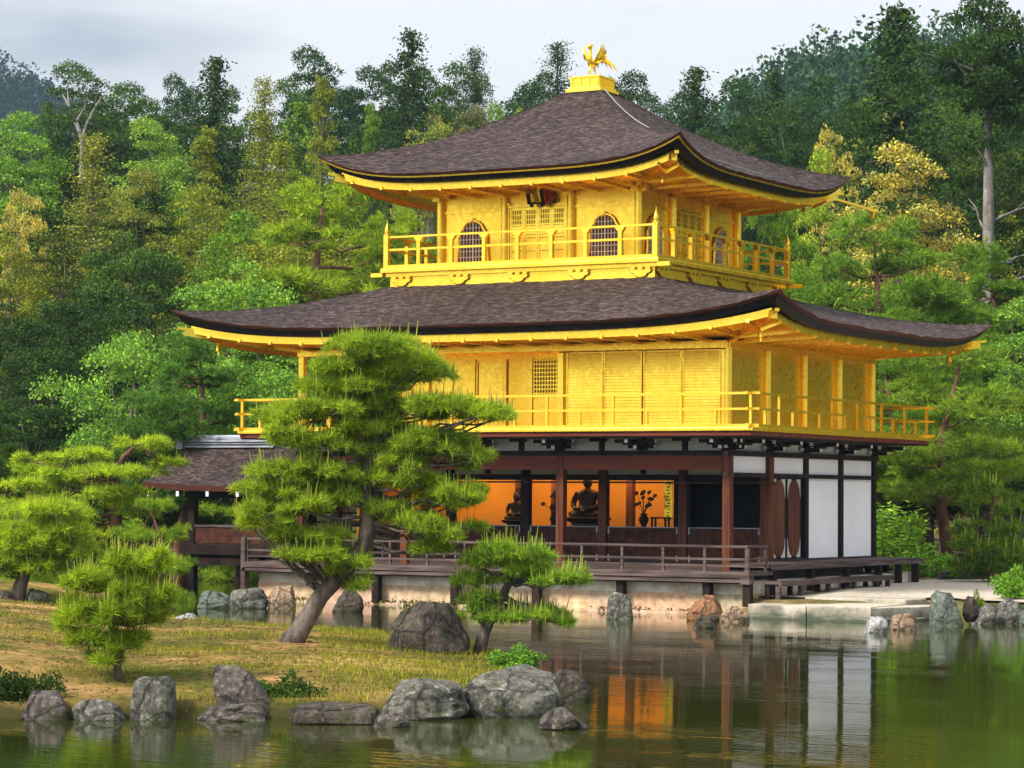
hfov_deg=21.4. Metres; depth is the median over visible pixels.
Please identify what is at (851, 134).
broadleaf tree
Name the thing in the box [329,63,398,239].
broadleaf tree
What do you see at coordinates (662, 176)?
wind bell
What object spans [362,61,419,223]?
forest tree
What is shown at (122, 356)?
maple tree
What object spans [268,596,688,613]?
footing moss
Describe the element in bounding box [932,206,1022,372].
forest tree
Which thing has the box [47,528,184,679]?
pine tree
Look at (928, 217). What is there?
broadleaf tree
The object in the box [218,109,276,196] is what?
forest tree
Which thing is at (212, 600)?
rock
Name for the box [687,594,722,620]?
rock
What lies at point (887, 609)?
stone landing
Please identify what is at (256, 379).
maple tree
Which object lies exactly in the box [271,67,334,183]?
forest tree
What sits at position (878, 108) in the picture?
forest tree
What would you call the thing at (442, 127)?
broadleaf tree
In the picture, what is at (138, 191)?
broadleaf tree
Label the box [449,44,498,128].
fir tree
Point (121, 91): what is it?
broadleaf tree
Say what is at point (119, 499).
clipped pine
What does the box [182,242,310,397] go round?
forest tree
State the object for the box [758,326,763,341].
wind bell
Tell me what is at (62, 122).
broadleaf tree
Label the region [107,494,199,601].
clipped pine
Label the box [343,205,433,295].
pine tree
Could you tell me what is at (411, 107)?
fir tree
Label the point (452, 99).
forest tree
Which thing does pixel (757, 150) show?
forest tree
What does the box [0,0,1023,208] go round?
sky
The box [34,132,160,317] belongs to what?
tree
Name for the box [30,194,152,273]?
forest tree
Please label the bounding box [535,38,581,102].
fir tree
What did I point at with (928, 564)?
shrub
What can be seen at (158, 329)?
forest tree
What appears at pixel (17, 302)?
forest tree
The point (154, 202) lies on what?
forest tree
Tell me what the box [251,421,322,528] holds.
broadleaf tree
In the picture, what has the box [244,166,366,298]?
forest tree
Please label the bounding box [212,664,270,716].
rock
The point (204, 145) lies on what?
cypress tree
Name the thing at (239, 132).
forest tree
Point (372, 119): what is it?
cypress tree
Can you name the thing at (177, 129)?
forest tree
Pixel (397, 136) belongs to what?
forest tree
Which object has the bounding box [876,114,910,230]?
broadleaf tree
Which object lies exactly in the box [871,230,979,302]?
forest tree
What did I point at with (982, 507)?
understorey tree
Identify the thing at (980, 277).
pine tree
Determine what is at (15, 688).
shrub
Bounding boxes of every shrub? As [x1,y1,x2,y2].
[0,666,67,704]
[259,668,328,697]
[486,642,547,668]
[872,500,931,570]
[889,543,964,577]
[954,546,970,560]
[968,534,1016,567]
[986,563,1023,598]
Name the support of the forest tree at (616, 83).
on the garden ground at (959, 602)
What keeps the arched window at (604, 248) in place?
in the golden pavilion
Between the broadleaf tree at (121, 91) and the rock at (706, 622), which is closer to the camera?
the rock at (706, 622)
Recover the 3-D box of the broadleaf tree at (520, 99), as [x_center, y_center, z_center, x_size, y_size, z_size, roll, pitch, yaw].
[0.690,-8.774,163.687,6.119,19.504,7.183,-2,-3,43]
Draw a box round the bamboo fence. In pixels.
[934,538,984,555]
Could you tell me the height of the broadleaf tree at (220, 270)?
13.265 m
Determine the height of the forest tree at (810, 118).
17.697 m
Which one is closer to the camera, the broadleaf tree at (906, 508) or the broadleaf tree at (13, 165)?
the broadleaf tree at (906, 508)
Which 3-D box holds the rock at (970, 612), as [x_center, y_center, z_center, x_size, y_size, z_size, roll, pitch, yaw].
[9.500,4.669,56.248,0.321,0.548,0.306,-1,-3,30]
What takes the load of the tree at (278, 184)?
on the garden ground at (959, 602)
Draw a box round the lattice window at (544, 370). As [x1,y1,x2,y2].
[533,358,556,393]
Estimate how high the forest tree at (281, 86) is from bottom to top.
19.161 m
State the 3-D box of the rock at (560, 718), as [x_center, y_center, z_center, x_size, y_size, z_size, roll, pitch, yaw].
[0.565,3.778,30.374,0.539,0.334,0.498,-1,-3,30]
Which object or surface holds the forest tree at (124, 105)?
on the garden ground at (959, 602)
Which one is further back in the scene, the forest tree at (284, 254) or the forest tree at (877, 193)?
the forest tree at (877, 193)
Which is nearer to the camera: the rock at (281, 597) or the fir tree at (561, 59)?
the rock at (281, 597)
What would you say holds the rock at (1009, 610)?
on the garden ground at (959, 602)
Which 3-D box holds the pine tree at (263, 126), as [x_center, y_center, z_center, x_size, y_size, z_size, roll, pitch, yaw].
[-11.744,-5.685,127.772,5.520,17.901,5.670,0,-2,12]
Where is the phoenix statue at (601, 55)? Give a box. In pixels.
[583,43,616,74]
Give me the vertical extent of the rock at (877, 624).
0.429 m
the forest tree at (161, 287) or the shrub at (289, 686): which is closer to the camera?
the shrub at (289, 686)
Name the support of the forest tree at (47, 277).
on the garden ground at (959, 602)
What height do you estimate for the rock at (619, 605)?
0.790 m
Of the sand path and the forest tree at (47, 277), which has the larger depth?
the forest tree at (47, 277)
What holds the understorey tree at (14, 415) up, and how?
on the garden ground at (959, 602)
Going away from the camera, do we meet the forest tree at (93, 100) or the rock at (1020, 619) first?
the rock at (1020, 619)
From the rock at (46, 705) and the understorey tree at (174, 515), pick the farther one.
the understorey tree at (174, 515)
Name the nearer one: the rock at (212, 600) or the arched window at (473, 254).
the rock at (212, 600)
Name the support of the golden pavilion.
on the garden ground at (959, 602)
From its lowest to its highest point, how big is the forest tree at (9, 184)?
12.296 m
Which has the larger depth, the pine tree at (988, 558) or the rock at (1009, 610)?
the pine tree at (988, 558)
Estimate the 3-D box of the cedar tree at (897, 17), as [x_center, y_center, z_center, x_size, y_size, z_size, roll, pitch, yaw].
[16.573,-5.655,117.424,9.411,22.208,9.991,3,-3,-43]
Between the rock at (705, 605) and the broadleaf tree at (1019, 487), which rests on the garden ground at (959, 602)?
the broadleaf tree at (1019, 487)
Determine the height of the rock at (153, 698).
0.670 m
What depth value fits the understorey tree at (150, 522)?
83.08 m
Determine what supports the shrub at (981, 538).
on the garden ground at (959, 602)
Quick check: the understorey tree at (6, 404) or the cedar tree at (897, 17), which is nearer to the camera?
the understorey tree at (6, 404)
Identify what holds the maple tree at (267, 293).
on the garden ground at (959, 602)
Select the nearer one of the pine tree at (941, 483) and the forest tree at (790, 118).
the pine tree at (941, 483)
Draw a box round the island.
[0,599,564,718]
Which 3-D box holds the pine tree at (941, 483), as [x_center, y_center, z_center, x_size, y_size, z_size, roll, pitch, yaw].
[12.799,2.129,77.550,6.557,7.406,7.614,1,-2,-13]
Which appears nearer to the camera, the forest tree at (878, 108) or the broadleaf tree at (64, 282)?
the broadleaf tree at (64, 282)
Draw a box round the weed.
[965,589,985,608]
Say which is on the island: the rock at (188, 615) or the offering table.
the rock at (188, 615)
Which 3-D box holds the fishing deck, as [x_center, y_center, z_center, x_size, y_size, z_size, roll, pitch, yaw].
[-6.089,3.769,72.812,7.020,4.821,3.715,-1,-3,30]
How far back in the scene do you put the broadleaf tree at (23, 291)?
97.81 m
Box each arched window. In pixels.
[456,218,489,261]
[588,211,618,256]
[645,215,664,254]
[713,227,729,265]
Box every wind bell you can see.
[216,344,220,354]
[659,172,664,182]
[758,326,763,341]
[946,356,951,364]
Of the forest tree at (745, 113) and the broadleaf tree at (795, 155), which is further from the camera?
the forest tree at (745, 113)
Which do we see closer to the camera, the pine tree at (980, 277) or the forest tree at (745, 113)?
the pine tree at (980, 277)
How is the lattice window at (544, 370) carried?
in the golden pavilion
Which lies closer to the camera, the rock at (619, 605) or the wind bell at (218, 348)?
the rock at (619, 605)
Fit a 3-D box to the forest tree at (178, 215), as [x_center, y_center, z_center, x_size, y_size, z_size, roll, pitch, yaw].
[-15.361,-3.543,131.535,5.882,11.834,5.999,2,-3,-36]
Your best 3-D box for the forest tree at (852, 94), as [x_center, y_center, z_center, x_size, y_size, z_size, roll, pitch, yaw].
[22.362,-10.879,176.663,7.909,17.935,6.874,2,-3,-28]
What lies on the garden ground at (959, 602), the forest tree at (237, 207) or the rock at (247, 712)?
the forest tree at (237, 207)
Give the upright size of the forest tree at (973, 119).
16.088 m
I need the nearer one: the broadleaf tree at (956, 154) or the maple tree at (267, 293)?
the maple tree at (267, 293)
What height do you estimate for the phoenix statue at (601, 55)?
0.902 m
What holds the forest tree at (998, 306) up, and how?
on the garden ground at (959, 602)
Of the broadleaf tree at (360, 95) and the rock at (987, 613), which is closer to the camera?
the rock at (987, 613)
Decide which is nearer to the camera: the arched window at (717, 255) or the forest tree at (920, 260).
the arched window at (717, 255)
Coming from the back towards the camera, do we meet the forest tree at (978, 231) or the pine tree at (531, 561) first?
the forest tree at (978, 231)
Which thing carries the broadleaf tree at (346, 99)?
on the garden ground at (959, 602)
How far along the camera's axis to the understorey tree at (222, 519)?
91.47 m
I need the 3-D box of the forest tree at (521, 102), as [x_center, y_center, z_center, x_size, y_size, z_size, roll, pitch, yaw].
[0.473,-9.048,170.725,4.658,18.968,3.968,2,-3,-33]
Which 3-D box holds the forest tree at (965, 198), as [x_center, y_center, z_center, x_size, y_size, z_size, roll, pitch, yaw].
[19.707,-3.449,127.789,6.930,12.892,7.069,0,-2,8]
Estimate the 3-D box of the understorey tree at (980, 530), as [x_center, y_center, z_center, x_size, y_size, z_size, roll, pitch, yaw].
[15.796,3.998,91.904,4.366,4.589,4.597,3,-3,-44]
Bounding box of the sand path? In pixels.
[762,577,1023,601]
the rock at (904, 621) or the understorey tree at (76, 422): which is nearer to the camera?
the rock at (904, 621)
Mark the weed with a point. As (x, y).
(981, 602)
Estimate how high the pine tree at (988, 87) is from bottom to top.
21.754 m
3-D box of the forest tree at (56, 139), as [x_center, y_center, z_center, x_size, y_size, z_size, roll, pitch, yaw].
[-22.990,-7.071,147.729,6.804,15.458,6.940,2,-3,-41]
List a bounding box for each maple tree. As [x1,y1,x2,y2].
[18,327,212,550]
[102,114,202,255]
[155,257,309,568]
[183,348,325,517]
[973,296,1023,569]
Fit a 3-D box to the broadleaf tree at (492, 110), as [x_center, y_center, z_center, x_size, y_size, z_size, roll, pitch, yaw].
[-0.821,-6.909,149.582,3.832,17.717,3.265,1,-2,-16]
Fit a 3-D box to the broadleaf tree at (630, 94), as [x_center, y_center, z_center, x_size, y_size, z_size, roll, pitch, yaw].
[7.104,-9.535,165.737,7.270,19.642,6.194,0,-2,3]
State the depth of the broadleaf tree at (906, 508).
85.56 m
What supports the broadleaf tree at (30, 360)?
on the garden ground at (959, 602)
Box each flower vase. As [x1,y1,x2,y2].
[541,489,555,525]
[634,490,656,526]
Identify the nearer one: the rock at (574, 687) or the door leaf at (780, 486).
the rock at (574, 687)
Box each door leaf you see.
[774,478,785,558]
[786,478,800,558]
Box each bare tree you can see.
[62,91,100,183]
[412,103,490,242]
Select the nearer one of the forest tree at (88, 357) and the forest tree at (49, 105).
the forest tree at (88, 357)
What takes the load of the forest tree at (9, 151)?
on the garden ground at (959, 602)
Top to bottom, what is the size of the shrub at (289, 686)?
0.623 m
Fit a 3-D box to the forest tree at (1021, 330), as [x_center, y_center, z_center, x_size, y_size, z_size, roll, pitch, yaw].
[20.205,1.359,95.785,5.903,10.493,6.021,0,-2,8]
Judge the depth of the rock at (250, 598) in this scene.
61.86 m
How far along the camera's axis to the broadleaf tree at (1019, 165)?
110.85 m
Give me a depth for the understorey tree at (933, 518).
89.65 m
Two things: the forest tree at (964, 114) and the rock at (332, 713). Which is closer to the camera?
the rock at (332, 713)
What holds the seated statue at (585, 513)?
on the golden pavilion
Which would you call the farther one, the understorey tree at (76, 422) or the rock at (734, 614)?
the understorey tree at (76, 422)
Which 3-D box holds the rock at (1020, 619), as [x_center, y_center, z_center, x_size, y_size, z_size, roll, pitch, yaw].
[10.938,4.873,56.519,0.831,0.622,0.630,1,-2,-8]
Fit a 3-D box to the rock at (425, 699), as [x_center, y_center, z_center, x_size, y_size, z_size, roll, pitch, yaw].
[-1.028,3.759,31.806,1.039,0.615,0.912,1,-2,-10]
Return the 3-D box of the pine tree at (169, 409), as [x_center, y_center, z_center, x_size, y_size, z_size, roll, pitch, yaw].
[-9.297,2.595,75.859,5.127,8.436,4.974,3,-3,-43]
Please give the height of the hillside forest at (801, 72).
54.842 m
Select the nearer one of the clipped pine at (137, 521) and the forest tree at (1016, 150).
the clipped pine at (137, 521)
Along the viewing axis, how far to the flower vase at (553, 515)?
68.36 m
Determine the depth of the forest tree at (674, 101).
179.99 m
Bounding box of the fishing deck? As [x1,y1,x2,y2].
[143,435,356,590]
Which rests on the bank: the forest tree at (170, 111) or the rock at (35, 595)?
the rock at (35, 595)
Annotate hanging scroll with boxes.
[664,481,672,520]
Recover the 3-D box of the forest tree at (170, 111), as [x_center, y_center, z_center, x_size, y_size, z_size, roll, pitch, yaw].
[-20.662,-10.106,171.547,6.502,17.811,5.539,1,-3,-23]
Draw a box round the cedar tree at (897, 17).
[821,0,978,307]
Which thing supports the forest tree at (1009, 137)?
on the garden ground at (959, 602)
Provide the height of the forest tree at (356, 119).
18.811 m
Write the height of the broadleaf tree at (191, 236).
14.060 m
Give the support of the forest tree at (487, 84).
on the garden ground at (959, 602)
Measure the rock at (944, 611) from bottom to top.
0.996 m
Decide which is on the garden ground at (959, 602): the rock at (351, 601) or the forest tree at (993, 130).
the forest tree at (993, 130)
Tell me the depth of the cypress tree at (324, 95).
133.68 m
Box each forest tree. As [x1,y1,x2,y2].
[0,130,29,222]
[0,138,37,200]
[0,169,31,236]
[0,193,88,343]
[0,300,27,351]
[23,100,63,206]
[23,254,142,341]
[27,112,148,265]
[27,145,89,267]
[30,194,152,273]
[49,326,149,521]
[66,93,122,199]
[81,96,139,223]
[81,321,241,548]
[82,241,189,369]
[107,119,172,235]
[113,95,159,156]
[117,176,210,331]
[141,189,251,279]
[144,84,223,164]
[152,123,194,224]
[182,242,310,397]
[183,116,244,290]
[199,84,255,208]
[215,237,368,373]
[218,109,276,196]
[220,194,297,258]
[222,126,283,206]
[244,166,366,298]
[251,75,324,205]
[270,97,340,258]
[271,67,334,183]
[324,85,370,177]
[328,126,400,276]
[336,108,411,255]
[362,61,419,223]
[388,102,463,253]
[401,66,443,141]
[425,93,466,134]
[455,69,495,126]
[507,91,533,114]
[521,70,552,107]
[609,75,633,101]
[636,92,680,125]
[653,89,720,135]
[679,95,739,151]
[694,126,748,246]
[721,92,759,150]
[734,116,796,269]
[747,98,800,165]
[776,233,904,305]
[785,110,874,251]
[787,87,838,169]
[828,94,901,252]
[831,167,966,248]
[834,80,875,228]
[864,83,887,165]
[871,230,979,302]
[877,67,936,142]
[882,107,983,183]
[891,179,982,234]
[931,100,1023,231]
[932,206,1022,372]
[936,139,1023,238]
[939,68,983,161]
[941,294,1023,537]
[950,211,1023,364]
[970,105,1023,210]
[992,104,1023,199]
[992,104,1023,238]
[998,105,1023,242]
[1007,324,1023,422]
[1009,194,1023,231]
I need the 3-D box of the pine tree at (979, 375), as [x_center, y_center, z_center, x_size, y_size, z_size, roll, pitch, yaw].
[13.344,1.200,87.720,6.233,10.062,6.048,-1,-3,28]
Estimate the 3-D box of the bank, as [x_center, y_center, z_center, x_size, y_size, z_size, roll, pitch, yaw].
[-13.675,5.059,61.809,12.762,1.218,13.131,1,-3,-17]
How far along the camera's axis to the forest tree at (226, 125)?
157.08 m
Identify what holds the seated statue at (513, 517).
on the golden pavilion
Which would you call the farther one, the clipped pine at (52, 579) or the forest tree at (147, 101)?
the forest tree at (147, 101)
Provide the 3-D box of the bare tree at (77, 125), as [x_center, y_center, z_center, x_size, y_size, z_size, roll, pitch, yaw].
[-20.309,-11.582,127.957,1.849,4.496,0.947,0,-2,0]
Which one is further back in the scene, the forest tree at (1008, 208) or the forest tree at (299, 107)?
the forest tree at (299, 107)
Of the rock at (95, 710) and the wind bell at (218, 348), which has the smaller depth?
the rock at (95, 710)
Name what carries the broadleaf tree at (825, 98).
on the garden ground at (959, 602)
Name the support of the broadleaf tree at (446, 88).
on the garden ground at (959, 602)
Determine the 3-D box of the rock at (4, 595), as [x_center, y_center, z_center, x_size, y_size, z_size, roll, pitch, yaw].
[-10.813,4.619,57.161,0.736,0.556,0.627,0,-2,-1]
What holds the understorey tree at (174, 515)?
on the garden ground at (959, 602)
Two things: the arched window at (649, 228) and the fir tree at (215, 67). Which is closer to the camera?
the arched window at (649, 228)
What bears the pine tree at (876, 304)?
on the garden ground at (959, 602)
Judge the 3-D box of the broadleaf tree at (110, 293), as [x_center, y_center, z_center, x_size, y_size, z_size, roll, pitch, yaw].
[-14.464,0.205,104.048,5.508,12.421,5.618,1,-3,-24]
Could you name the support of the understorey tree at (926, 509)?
on the garden ground at (959, 602)
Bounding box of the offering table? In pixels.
[650,517,670,526]
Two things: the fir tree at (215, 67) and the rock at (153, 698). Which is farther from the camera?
the fir tree at (215, 67)
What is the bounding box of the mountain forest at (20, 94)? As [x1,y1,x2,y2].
[0,50,125,195]
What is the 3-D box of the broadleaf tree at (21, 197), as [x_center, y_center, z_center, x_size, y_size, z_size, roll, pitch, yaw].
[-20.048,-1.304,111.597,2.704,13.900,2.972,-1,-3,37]
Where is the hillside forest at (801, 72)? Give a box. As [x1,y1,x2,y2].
[704,0,1023,166]
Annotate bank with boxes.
[0,580,175,609]
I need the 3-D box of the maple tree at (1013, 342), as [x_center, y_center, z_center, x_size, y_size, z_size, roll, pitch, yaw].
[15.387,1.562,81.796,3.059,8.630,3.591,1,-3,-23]
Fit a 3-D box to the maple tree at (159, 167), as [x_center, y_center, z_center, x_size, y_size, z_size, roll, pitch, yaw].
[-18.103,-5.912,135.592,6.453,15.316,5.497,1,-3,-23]
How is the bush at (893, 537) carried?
on the garden ground at (959, 602)
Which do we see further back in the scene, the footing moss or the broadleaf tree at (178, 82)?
the broadleaf tree at (178, 82)
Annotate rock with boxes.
[0,591,13,599]
[20,689,71,719]
[28,588,48,603]
[72,699,125,720]
[130,676,176,719]
[175,613,196,618]
[197,591,229,608]
[197,702,265,721]
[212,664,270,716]
[228,587,267,608]
[267,585,295,608]
[288,701,379,724]
[332,587,363,611]
[373,714,409,727]
[381,678,468,719]
[387,601,470,654]
[462,664,561,717]
[538,707,587,730]
[554,669,593,702]
[606,592,632,619]
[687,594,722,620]
[694,615,717,628]
[719,606,749,621]
[864,616,887,632]
[890,613,916,629]
[929,590,963,626]
[962,596,978,621]
[970,603,996,623]
[996,598,1022,623]
[1016,610,1023,625]
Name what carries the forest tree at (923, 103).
on the garden ground at (959, 602)
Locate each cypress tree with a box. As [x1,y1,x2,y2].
[169,125,234,317]
[301,75,349,275]
[347,101,389,279]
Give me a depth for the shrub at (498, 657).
38.16 m
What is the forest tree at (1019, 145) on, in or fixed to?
on the garden ground at (959, 602)
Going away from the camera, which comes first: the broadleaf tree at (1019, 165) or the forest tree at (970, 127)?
the broadleaf tree at (1019, 165)
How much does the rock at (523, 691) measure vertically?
0.769 m
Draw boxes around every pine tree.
[0,399,42,521]
[0,489,105,601]
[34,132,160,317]
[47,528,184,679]
[88,332,260,587]
[211,171,436,543]
[221,75,300,259]
[225,322,519,642]
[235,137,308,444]
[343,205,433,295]
[445,525,595,654]
[743,210,823,303]
[790,206,985,424]
[868,0,1023,537]
[876,267,1018,559]
[876,340,1023,557]
[876,357,963,524]
[934,237,1023,537]
[942,470,1023,581]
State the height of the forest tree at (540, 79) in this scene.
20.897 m
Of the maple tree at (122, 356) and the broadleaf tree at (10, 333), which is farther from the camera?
the broadleaf tree at (10, 333)
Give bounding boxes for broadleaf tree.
[0,109,73,315]
[0,186,56,325]
[0,228,51,405]
[0,300,82,517]
[0,336,109,469]
[2,228,114,355]
[5,285,157,503]
[6,58,138,260]
[64,228,201,408]
[93,80,173,231]
[94,165,179,340]
[143,182,247,334]
[144,71,201,217]
[184,206,273,426]
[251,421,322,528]
[253,43,361,262]
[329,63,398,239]
[388,119,453,262]
[417,60,488,249]
[487,100,505,122]
[494,78,546,120]
[614,69,653,102]
[705,75,785,163]
[711,114,784,275]
[742,102,842,273]
[773,70,850,265]
[780,144,851,307]
[809,123,868,273]
[818,100,889,298]
[838,138,979,529]
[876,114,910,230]
[877,461,935,526]
[911,83,1003,304]
[948,402,1023,537]
[969,46,1023,363]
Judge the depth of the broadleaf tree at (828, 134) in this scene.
121.64 m
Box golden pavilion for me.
[171,75,991,613]
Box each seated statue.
[501,488,520,524]
[567,480,611,525]
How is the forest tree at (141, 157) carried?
on the garden ground at (959, 602)
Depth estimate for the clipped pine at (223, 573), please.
81.20 m
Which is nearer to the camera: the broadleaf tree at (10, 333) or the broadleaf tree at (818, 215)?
the broadleaf tree at (10, 333)
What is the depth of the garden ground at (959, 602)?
60.59 m
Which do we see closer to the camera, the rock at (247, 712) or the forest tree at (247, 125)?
the rock at (247, 712)
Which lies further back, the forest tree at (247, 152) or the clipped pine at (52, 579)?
the forest tree at (247, 152)
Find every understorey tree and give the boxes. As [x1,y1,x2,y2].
[0,394,88,487]
[0,399,38,471]
[2,401,137,569]
[65,416,165,549]
[157,452,229,544]
[175,499,253,528]
[877,464,935,522]
[891,498,982,556]
[934,452,1013,537]
[978,456,1018,531]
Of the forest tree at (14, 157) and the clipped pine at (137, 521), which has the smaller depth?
the clipped pine at (137, 521)
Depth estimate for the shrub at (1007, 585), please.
59.55 m
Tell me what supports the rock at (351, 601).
in the pond water
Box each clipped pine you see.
[0,432,191,581]
[0,460,107,584]
[9,488,143,588]
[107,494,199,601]
[166,498,258,581]
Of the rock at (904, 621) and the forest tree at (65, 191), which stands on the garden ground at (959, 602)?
the forest tree at (65, 191)
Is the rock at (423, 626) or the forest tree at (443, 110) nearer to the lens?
the rock at (423, 626)
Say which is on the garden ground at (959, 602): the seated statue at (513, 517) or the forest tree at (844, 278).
the forest tree at (844, 278)
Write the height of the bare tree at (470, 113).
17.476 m
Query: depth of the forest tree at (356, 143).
146.50 m
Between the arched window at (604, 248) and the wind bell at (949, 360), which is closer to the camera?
the arched window at (604, 248)
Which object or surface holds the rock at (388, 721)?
on the pond water
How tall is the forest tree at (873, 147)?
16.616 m
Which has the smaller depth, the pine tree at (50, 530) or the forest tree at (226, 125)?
the pine tree at (50, 530)
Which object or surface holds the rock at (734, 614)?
in the pond water
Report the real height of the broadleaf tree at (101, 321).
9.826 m
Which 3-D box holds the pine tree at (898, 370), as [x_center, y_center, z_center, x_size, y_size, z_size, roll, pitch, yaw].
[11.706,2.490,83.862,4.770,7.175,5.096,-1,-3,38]
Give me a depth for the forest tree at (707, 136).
153.35 m
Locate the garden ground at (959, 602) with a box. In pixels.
[0,415,1023,623]
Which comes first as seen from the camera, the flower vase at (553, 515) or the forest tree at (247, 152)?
the flower vase at (553, 515)
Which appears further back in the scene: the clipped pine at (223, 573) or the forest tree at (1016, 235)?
the forest tree at (1016, 235)
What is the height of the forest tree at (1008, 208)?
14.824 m
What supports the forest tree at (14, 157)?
on the garden ground at (959, 602)
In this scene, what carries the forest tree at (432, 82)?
on the garden ground at (959, 602)
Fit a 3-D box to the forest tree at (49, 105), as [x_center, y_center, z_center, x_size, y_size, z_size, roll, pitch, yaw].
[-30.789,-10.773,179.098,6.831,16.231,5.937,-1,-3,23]
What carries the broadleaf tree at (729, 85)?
on the garden ground at (959, 602)
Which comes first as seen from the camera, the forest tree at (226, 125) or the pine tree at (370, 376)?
the pine tree at (370, 376)
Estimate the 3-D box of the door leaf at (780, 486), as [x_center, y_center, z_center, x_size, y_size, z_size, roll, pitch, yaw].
[6.274,3.173,64.014,0.066,1.915,0.830,-1,-3,30]
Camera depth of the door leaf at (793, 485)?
64.71 m
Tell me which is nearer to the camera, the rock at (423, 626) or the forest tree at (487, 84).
the rock at (423, 626)
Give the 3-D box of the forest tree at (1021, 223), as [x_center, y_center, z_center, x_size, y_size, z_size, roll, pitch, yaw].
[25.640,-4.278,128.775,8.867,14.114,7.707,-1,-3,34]
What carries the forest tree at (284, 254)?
on the garden ground at (959, 602)
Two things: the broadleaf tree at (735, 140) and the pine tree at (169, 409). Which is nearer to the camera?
the pine tree at (169, 409)
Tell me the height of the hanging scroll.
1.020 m
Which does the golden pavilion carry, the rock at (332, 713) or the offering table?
the offering table
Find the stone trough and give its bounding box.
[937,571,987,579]
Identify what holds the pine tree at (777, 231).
on the garden ground at (959, 602)
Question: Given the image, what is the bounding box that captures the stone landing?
[748,596,929,622]
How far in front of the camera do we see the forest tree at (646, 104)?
170.01 m
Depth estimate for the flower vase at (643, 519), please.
67.06 m
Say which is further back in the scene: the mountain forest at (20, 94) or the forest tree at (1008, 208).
the mountain forest at (20, 94)
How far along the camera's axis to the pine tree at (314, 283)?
90.90 m
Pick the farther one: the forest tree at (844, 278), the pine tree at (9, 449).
the forest tree at (844, 278)
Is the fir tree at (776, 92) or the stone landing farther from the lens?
the fir tree at (776, 92)
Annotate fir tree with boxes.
[172,53,258,256]
[346,25,447,252]
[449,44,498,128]
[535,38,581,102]
[667,65,725,139]
[739,69,800,264]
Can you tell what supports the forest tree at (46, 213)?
on the garden ground at (959, 602)
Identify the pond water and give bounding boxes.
[0,571,1023,767]
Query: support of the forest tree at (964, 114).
on the garden ground at (959, 602)
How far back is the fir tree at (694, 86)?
159.65 m
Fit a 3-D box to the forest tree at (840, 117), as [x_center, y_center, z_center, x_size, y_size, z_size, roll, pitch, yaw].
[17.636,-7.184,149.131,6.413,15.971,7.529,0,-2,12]
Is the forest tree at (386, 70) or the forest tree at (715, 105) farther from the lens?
the forest tree at (715, 105)

